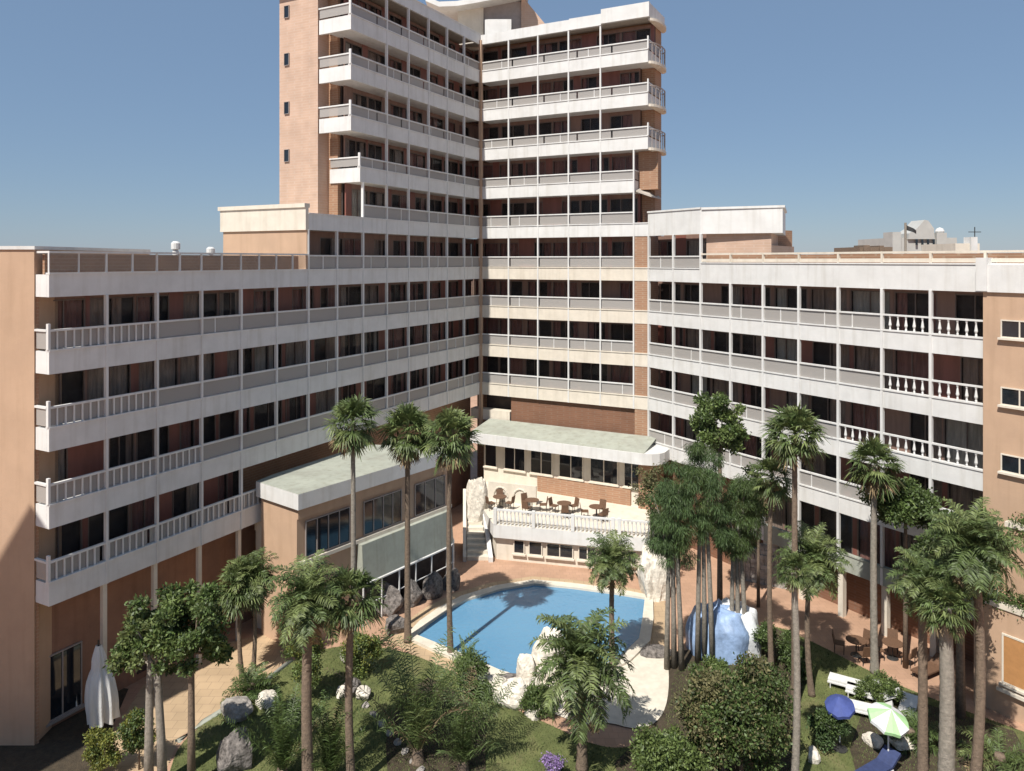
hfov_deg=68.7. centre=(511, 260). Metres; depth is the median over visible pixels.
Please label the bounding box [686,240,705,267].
window
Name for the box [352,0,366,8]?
window
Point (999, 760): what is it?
bush
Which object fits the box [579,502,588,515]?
chair
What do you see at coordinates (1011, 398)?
window
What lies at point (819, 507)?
window
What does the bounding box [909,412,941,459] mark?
window
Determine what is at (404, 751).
boulder
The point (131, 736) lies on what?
leafy bush
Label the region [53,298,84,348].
window
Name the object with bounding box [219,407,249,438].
window
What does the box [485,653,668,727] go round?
pavement
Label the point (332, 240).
window
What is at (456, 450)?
palm tree
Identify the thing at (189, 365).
window
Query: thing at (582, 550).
window
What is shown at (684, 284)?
window
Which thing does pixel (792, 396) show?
window
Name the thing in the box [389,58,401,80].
window
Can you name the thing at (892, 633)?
chair
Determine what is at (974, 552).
palm tree
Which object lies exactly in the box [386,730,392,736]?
boulder
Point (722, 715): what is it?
round bush
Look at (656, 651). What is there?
boulder
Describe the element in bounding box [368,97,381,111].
window
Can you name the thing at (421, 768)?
boulder
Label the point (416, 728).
clumping palm
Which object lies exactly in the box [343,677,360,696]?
boulder
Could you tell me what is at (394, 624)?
boulder
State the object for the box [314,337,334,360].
window
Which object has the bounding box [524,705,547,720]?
boulder
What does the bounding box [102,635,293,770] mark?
path
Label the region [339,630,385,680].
leafy bush
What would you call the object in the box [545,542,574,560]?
window
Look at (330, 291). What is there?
window
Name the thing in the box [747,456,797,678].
palm tree
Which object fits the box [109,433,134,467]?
window
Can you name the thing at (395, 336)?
window
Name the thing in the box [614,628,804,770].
ground
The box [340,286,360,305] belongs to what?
window
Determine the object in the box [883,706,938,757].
clumping palm
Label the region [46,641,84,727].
window
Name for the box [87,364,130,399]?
window
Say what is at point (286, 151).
window
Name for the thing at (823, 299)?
window
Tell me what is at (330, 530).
window
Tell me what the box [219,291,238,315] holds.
window
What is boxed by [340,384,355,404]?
window
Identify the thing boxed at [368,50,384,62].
window
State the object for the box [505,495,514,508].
chair
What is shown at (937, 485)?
window
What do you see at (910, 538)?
window
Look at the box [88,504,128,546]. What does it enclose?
window
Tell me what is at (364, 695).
boulder
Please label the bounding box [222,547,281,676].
palm tree
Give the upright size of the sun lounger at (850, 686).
0.720 m
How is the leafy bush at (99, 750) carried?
on the path
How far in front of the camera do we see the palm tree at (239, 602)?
32.62 m
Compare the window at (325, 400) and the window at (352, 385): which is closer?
the window at (325, 400)
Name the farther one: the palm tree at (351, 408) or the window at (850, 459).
the window at (850, 459)
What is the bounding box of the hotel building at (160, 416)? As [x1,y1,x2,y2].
[0,0,1023,744]
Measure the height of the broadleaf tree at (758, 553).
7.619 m
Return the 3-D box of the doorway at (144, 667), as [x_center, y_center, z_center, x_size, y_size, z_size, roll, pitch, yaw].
[-16.277,17.150,33.014,0.025,1.900,0.500,0,0,28]
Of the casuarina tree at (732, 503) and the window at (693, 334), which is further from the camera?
the window at (693, 334)
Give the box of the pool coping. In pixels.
[411,579,653,686]
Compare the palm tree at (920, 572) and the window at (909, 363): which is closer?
the palm tree at (920, 572)
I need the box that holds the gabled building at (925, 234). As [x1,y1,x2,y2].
[858,220,956,253]
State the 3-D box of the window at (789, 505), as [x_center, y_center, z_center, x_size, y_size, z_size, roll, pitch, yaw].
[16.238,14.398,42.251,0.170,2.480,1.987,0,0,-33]
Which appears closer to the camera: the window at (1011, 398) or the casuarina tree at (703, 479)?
the window at (1011, 398)
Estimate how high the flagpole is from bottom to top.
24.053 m
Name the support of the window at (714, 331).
in the hotel building at (160, 416)
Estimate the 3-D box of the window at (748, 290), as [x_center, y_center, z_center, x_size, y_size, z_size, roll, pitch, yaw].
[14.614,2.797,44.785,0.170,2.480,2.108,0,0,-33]
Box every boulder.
[216,726,252,770]
[220,696,252,723]
[255,690,278,708]
[336,685,344,698]
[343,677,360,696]
[356,685,370,699]
[377,582,403,616]
[377,719,384,726]
[385,614,403,635]
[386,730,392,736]
[393,738,401,745]
[401,748,408,754]
[402,578,422,607]
[416,766,424,770]
[422,571,442,599]
[443,568,459,591]
[481,674,507,694]
[493,677,527,710]
[497,673,515,678]
[516,653,535,678]
[523,677,539,685]
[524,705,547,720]
[531,626,564,681]
[640,644,670,658]
[808,745,820,764]
[862,732,883,749]
[889,735,914,750]
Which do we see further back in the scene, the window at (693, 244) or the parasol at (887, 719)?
the window at (693, 244)
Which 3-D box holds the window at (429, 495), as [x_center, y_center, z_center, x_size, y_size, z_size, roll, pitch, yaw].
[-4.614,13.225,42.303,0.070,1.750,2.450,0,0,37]
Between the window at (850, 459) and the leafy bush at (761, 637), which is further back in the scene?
the window at (850, 459)
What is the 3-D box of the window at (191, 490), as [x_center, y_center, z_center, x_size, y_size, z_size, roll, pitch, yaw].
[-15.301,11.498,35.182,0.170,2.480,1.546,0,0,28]
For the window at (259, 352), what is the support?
in the hotel building at (160, 416)
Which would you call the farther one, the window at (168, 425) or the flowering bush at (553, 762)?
the window at (168, 425)
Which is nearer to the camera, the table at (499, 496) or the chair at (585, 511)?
the chair at (585, 511)
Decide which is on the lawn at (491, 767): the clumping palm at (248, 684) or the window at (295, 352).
the clumping palm at (248, 684)
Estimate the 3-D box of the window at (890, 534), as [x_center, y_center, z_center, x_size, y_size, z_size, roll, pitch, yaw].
[18.698,14.398,38.411,0.170,2.480,2.055,0,0,-33]
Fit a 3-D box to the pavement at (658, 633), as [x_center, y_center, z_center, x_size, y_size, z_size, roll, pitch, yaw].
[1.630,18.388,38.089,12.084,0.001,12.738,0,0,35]
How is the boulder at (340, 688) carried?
on the lawn at (491, 767)
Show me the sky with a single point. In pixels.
(125, 124)
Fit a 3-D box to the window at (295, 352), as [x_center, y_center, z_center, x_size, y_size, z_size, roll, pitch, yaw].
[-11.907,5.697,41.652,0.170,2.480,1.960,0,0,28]
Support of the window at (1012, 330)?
in the hotel building at (160, 416)
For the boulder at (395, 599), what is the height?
2.218 m
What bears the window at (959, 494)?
in the hotel building at (160, 416)
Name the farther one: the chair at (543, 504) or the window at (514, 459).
the window at (514, 459)
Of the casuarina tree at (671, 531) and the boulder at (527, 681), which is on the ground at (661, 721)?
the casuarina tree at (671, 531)
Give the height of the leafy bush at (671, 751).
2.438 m
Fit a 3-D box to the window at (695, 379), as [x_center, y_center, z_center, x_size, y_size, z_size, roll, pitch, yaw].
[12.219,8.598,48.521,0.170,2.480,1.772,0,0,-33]
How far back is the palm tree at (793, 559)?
25.28 m
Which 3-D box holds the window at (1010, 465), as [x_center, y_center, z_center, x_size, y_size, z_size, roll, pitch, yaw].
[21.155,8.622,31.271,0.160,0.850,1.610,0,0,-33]
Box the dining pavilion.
[256,445,453,648]
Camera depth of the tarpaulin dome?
34.51 m
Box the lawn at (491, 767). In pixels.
[171,627,1023,770]
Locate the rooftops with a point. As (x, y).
(863, 248)
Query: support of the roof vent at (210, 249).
on the hotel building at (160, 416)
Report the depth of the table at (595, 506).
46.95 m
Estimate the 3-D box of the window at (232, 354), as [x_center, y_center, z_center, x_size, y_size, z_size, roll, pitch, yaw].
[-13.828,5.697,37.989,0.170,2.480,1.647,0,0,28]
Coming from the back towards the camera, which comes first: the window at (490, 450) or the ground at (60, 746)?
the window at (490, 450)
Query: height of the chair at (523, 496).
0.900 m
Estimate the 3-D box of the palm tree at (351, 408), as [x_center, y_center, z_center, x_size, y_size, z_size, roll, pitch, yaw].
[-7.300,12.252,34.527,2.999,12.299,2.940,0,0,0]
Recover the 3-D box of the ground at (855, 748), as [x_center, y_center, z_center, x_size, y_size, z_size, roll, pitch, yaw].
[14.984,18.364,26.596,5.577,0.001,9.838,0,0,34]
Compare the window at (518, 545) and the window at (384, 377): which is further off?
the window at (384, 377)
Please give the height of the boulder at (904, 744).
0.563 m
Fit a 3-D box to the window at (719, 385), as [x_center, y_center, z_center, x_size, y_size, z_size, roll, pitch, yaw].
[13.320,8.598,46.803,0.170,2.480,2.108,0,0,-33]
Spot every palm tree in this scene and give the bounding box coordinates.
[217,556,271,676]
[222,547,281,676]
[262,549,359,770]
[317,564,394,770]
[320,391,384,630]
[375,400,439,643]
[419,405,483,652]
[527,606,635,770]
[585,529,644,663]
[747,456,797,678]
[756,400,832,702]
[771,550,816,770]
[772,520,853,697]
[844,433,907,674]
[886,546,956,770]
[909,576,979,770]
[918,496,1023,770]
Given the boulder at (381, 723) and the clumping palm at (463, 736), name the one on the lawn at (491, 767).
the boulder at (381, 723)
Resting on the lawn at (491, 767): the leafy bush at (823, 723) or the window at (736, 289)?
the leafy bush at (823, 723)
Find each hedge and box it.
[983,585,1023,620]
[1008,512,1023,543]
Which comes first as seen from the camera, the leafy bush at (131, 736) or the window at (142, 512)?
the leafy bush at (131, 736)
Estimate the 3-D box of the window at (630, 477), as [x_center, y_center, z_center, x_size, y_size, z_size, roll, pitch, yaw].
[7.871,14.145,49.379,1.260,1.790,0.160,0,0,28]
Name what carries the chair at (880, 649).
on the ground at (827, 621)
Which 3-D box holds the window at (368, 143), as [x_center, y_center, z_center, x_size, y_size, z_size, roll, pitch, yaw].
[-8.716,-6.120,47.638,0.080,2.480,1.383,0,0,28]
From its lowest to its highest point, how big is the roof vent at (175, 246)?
1.822 m
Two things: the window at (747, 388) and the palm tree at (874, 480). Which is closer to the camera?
the palm tree at (874, 480)
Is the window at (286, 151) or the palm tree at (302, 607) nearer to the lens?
the palm tree at (302, 607)
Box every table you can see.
[493,494,506,508]
[525,497,538,510]
[557,500,570,513]
[589,504,603,516]
[845,635,866,657]
[882,637,902,660]
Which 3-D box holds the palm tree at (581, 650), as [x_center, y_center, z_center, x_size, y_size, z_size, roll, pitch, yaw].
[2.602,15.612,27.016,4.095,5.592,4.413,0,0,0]
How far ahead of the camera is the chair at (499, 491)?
49.97 m
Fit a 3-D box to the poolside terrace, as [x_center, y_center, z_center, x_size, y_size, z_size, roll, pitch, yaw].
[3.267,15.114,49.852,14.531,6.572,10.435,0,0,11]
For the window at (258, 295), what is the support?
in the hotel building at (160, 416)
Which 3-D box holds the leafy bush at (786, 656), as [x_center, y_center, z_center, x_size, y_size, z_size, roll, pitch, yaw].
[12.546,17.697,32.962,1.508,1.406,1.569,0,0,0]
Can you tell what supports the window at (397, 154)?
in the hotel building at (160, 416)
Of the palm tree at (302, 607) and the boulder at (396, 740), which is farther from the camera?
the boulder at (396, 740)
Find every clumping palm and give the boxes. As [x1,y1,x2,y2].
[216,684,335,770]
[220,661,279,703]
[295,689,375,770]
[324,625,512,765]
[399,664,517,770]
[445,634,481,654]
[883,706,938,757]
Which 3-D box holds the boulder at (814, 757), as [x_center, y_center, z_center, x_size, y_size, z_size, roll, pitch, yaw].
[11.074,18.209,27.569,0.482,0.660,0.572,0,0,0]
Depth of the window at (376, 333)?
47.78 m
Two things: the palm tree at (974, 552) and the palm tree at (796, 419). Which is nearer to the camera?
the palm tree at (974, 552)
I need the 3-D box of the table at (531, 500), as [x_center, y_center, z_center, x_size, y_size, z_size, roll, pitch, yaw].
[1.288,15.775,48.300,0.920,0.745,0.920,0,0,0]
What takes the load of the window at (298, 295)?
in the hotel building at (160, 416)
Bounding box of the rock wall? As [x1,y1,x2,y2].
[637,543,670,601]
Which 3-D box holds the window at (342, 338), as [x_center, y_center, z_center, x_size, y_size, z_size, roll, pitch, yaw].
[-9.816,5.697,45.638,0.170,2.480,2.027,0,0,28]
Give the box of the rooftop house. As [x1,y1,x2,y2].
[921,227,979,253]
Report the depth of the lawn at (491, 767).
29.25 m
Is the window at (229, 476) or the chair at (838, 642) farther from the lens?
the window at (229, 476)
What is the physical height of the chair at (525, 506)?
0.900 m
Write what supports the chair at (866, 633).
on the ground at (827, 621)
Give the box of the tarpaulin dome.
[685,597,761,664]
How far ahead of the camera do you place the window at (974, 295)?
34.62 m
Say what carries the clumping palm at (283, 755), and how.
on the lawn at (491, 767)
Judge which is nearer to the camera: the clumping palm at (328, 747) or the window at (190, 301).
the clumping palm at (328, 747)
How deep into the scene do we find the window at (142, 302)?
33.39 m
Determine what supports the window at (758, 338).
in the hotel building at (160, 416)
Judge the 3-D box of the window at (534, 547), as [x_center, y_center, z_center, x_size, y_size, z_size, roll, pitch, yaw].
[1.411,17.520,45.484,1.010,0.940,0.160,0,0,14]
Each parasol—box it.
[84,640,119,732]
[825,694,855,753]
[867,702,908,770]
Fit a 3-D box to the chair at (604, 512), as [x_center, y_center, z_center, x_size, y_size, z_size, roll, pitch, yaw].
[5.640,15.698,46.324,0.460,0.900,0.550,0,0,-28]
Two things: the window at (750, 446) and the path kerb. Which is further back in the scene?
the window at (750, 446)
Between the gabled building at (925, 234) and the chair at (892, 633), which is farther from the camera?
the gabled building at (925, 234)
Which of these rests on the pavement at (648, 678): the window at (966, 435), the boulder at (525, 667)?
the boulder at (525, 667)
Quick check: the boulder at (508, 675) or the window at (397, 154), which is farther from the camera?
the window at (397, 154)
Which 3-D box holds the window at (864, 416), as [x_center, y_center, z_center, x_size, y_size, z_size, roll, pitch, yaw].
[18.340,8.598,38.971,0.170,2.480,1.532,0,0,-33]
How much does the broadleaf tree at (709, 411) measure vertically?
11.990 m
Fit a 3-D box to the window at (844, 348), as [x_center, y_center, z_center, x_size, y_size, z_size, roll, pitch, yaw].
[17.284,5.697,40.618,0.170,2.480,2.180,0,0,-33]
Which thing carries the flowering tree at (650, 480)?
on the ground at (827, 621)
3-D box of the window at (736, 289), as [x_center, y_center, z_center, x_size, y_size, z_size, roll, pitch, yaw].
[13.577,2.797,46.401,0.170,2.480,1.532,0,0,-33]
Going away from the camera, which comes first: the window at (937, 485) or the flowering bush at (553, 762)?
the flowering bush at (553, 762)
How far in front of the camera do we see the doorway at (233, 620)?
37.40 m
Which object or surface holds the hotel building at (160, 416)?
on the ground at (827, 621)
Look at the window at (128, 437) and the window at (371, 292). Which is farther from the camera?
the window at (371, 292)
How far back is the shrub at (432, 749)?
28.10 m
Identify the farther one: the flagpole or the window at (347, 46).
the flagpole
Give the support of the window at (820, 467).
in the hotel building at (160, 416)
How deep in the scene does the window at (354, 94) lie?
46.17 m
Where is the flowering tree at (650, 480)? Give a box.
[628,463,663,535]
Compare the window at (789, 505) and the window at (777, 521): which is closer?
the window at (789, 505)
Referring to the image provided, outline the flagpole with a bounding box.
[904,223,915,253]
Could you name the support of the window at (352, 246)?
in the hotel building at (160, 416)
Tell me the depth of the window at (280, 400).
39.64 m
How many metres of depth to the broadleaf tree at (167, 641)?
25.71 m
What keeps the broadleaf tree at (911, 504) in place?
on the ground at (827, 621)
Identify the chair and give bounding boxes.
[485,496,494,510]
[496,489,502,504]
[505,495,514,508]
[521,492,530,506]
[521,501,531,510]
[539,496,547,511]
[548,497,558,512]
[561,505,568,513]
[569,497,578,513]
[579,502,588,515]
[598,508,608,521]
[599,499,605,512]
[832,629,844,651]
[857,647,869,661]
[858,628,869,649]
[868,637,884,660]
[887,628,897,653]
[900,647,917,668]
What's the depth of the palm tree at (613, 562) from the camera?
33.31 m
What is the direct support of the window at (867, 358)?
in the hotel building at (160, 416)
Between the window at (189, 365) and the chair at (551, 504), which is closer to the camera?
the window at (189, 365)
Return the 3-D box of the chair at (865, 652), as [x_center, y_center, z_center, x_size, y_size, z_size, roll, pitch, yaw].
[16.105,17.950,34.175,0.460,0.900,0.550,0,0,-5]
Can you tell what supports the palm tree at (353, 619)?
on the lawn at (491, 767)
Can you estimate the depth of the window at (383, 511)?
39.43 m
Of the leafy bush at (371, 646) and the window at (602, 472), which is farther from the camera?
the window at (602, 472)
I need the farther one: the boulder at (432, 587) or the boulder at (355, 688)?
the boulder at (432, 587)
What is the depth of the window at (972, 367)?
34.58 m
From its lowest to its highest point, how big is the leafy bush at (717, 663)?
1.402 m
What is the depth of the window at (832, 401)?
40.53 m
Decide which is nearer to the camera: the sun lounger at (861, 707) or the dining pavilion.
the sun lounger at (861, 707)
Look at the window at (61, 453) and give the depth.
30.10 m
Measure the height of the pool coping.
0.160 m
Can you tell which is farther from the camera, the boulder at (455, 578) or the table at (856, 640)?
the boulder at (455, 578)
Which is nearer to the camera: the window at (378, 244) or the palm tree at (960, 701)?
the palm tree at (960, 701)
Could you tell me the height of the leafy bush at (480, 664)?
1.975 m
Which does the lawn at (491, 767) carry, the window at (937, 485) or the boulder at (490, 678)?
the boulder at (490, 678)
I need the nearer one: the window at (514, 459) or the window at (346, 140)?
the window at (346, 140)
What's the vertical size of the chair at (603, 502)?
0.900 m
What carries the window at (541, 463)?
in the poolside terrace
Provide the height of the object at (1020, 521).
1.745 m
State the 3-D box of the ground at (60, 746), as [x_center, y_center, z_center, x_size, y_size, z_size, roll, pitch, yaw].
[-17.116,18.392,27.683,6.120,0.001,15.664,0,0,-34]
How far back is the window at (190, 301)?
35.53 m
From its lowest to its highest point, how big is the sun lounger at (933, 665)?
0.620 m
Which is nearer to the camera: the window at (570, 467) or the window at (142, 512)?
the window at (142, 512)
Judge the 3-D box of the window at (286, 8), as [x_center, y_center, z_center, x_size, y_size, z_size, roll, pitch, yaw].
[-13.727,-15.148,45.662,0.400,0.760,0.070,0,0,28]
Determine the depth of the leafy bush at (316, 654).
31.00 m
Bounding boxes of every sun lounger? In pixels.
[827,672,879,687]
[845,681,899,702]
[851,699,892,714]
[855,745,900,770]
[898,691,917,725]
[910,652,938,676]
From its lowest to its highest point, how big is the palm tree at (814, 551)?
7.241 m
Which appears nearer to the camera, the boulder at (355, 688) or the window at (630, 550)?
the boulder at (355, 688)
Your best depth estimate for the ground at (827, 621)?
38.54 m
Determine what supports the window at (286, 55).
in the hotel building at (160, 416)
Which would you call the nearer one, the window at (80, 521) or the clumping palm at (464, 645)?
the window at (80, 521)
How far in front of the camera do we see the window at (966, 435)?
34.91 m
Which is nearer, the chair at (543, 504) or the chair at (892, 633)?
the chair at (892, 633)
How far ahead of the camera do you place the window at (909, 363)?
36.85 m
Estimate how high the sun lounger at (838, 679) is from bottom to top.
0.720 m
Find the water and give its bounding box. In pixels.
[419,585,643,672]
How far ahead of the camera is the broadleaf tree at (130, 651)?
25.83 m
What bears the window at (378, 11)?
in the hotel building at (160, 416)
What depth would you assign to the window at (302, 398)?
41.46 m
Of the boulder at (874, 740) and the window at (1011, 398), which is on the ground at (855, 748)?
the boulder at (874, 740)
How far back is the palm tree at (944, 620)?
24.91 m
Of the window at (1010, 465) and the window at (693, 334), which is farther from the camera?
the window at (693, 334)
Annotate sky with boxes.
[0,0,1023,254]
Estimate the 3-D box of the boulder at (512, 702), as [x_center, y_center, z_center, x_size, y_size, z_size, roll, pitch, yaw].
[0.030,17.988,31.033,1.442,1.324,1.220,0,0,-24]
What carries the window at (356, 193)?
in the hotel building at (160, 416)
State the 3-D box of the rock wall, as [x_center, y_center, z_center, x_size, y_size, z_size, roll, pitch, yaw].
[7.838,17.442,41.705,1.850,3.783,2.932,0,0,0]
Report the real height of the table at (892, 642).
0.745 m
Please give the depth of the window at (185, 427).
35.43 m
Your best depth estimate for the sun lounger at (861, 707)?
30.20 m
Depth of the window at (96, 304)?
31.64 m
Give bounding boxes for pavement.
[390,576,664,674]
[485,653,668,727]
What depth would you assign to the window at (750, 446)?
45.18 m
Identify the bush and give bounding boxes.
[81,725,124,770]
[115,706,156,769]
[280,624,326,688]
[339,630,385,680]
[452,645,492,700]
[517,682,562,719]
[539,750,567,770]
[628,721,714,770]
[670,649,804,770]
[685,653,754,680]
[751,620,790,663]
[777,643,814,681]
[805,705,851,753]
[853,669,906,704]
[955,724,1023,770]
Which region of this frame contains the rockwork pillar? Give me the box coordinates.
[466,477,487,524]
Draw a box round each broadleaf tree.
[102,590,193,770]
[143,578,234,770]
[688,390,751,600]
[737,462,780,607]
[856,475,941,668]
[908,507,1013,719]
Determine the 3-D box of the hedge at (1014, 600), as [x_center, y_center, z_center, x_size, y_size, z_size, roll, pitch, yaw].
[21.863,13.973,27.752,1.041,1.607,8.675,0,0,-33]
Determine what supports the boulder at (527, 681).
on the pavement at (648, 678)
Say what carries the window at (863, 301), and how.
in the hotel building at (160, 416)
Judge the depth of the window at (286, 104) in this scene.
45.67 m
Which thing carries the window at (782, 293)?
in the hotel building at (160, 416)
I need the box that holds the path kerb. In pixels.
[175,659,292,742]
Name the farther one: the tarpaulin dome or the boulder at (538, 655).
the tarpaulin dome
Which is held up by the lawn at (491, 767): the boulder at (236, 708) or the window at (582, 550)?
the boulder at (236, 708)
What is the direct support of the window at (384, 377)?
in the hotel building at (160, 416)
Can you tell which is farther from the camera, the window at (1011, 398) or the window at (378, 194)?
the window at (378, 194)
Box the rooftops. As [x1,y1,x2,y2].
[834,245,892,253]
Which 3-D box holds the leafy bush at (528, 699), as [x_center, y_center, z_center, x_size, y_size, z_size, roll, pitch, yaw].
[1.212,17.885,30.424,1.696,1.367,1.638,0,0,37]
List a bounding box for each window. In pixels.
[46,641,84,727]
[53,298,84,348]
[53,370,84,404]
[57,519,81,557]
[58,448,67,480]
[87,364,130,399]
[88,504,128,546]
[90,296,134,344]
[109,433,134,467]
[131,497,153,542]
[136,295,168,339]
[136,425,168,460]
[139,358,177,390]
[172,483,197,527]
[180,353,214,383]
[180,415,215,449]
[183,292,217,335]
[218,472,232,512]
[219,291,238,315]
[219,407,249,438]
[227,348,252,375]
[254,290,273,327]
[254,344,281,371]
[254,400,281,429]
[284,5,288,18]
[284,53,288,65]
[284,101,288,114]
[284,149,288,161]
[285,340,310,365]
[285,395,304,421]
[292,288,312,309]
[305,506,349,557]
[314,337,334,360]
[316,387,339,413]
[320,237,342,268]
[320,287,339,307]
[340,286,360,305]
[340,333,359,356]
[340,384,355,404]
[344,238,364,254]
[345,41,362,64]
[345,138,365,167]
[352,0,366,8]
[352,189,367,216]
[353,92,366,107]
[363,489,401,535]
[364,285,378,316]
[364,331,378,352]
[366,377,384,400]
[368,3,381,15]
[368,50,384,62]
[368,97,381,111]
[368,143,381,159]
[369,191,384,218]
[374,239,384,255]
[388,327,404,348]
[389,14,401,34]
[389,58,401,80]
[389,148,403,163]
[414,474,444,515]
[483,445,497,468]
[502,447,526,473]
[512,539,525,556]
[527,541,543,557]
[529,450,553,477]
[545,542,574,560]
[557,454,583,481]
[577,545,596,562]
[588,458,618,486]
[622,463,637,489]
[627,550,636,567]
[684,284,696,313]
[684,419,697,440]
[685,328,710,349]
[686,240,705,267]
[690,374,710,396]
[712,378,737,402]
[714,331,740,353]
[721,285,740,316]
[739,543,790,589]
[742,286,769,318]
[742,334,765,356]
[742,383,769,408]
[742,435,771,456]
[760,499,782,528]
[775,287,806,320]
[775,337,796,360]
[784,498,814,531]
[786,391,808,411]
[811,289,846,325]
[811,395,844,438]
[811,451,825,475]
[812,341,848,367]
[819,507,852,553]
[850,290,889,328]
[850,402,877,441]
[850,459,889,484]
[854,345,892,388]
[857,518,895,568]
[894,292,936,332]
[894,350,928,394]
[900,532,921,569]
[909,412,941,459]
[909,473,941,505]
[943,418,982,468]
[948,483,982,511]
[955,294,982,335]
[960,356,982,402]
[997,319,1023,341]
[997,387,1023,410]
[997,453,1023,478]
[998,632,1023,694]
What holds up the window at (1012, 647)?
in the hotel building at (160, 416)
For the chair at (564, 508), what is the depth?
46.71 m
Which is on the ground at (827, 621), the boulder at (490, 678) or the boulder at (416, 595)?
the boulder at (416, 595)
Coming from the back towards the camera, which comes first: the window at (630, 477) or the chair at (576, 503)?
the window at (630, 477)
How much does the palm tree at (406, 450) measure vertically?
11.750 m
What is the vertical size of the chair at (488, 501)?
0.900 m
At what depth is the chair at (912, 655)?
33.88 m
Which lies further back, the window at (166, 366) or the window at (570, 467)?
the window at (570, 467)
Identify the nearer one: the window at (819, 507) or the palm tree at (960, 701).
the palm tree at (960, 701)
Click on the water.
(505, 625)
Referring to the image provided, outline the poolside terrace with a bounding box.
[463,418,668,572]
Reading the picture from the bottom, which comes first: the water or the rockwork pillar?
the water
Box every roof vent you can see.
[171,241,179,254]
[206,247,214,254]
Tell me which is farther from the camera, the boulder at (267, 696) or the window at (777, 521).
the window at (777, 521)
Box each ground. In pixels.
[0,688,127,770]
[95,395,1023,770]
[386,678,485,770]
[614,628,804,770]
[850,698,1023,770]
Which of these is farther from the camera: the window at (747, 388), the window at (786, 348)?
the window at (747, 388)
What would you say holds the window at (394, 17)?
in the hotel building at (160, 416)
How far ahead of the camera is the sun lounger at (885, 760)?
26.83 m
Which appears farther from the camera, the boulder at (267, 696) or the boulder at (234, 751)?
the boulder at (267, 696)
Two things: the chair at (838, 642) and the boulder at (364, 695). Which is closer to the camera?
the boulder at (364, 695)
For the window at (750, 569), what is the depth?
42.61 m
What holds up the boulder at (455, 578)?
on the ground at (827, 621)
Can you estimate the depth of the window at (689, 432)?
49.43 m
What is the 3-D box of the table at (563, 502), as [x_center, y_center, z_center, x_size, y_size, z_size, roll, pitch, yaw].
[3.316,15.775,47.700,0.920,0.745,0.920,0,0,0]
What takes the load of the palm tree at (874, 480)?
on the lawn at (491, 767)
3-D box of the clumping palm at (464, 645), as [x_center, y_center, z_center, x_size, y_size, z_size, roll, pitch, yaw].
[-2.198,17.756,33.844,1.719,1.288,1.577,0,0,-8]
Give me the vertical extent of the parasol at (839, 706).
2.077 m
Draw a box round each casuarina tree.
[642,459,699,671]
[673,442,735,664]
[709,473,768,614]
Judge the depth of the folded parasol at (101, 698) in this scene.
29.09 m
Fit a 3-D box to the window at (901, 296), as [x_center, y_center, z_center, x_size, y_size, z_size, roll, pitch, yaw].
[19.789,2.797,36.710,0.170,2.480,2.108,0,0,-33]
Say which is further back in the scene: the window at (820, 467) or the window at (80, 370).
the window at (820, 467)

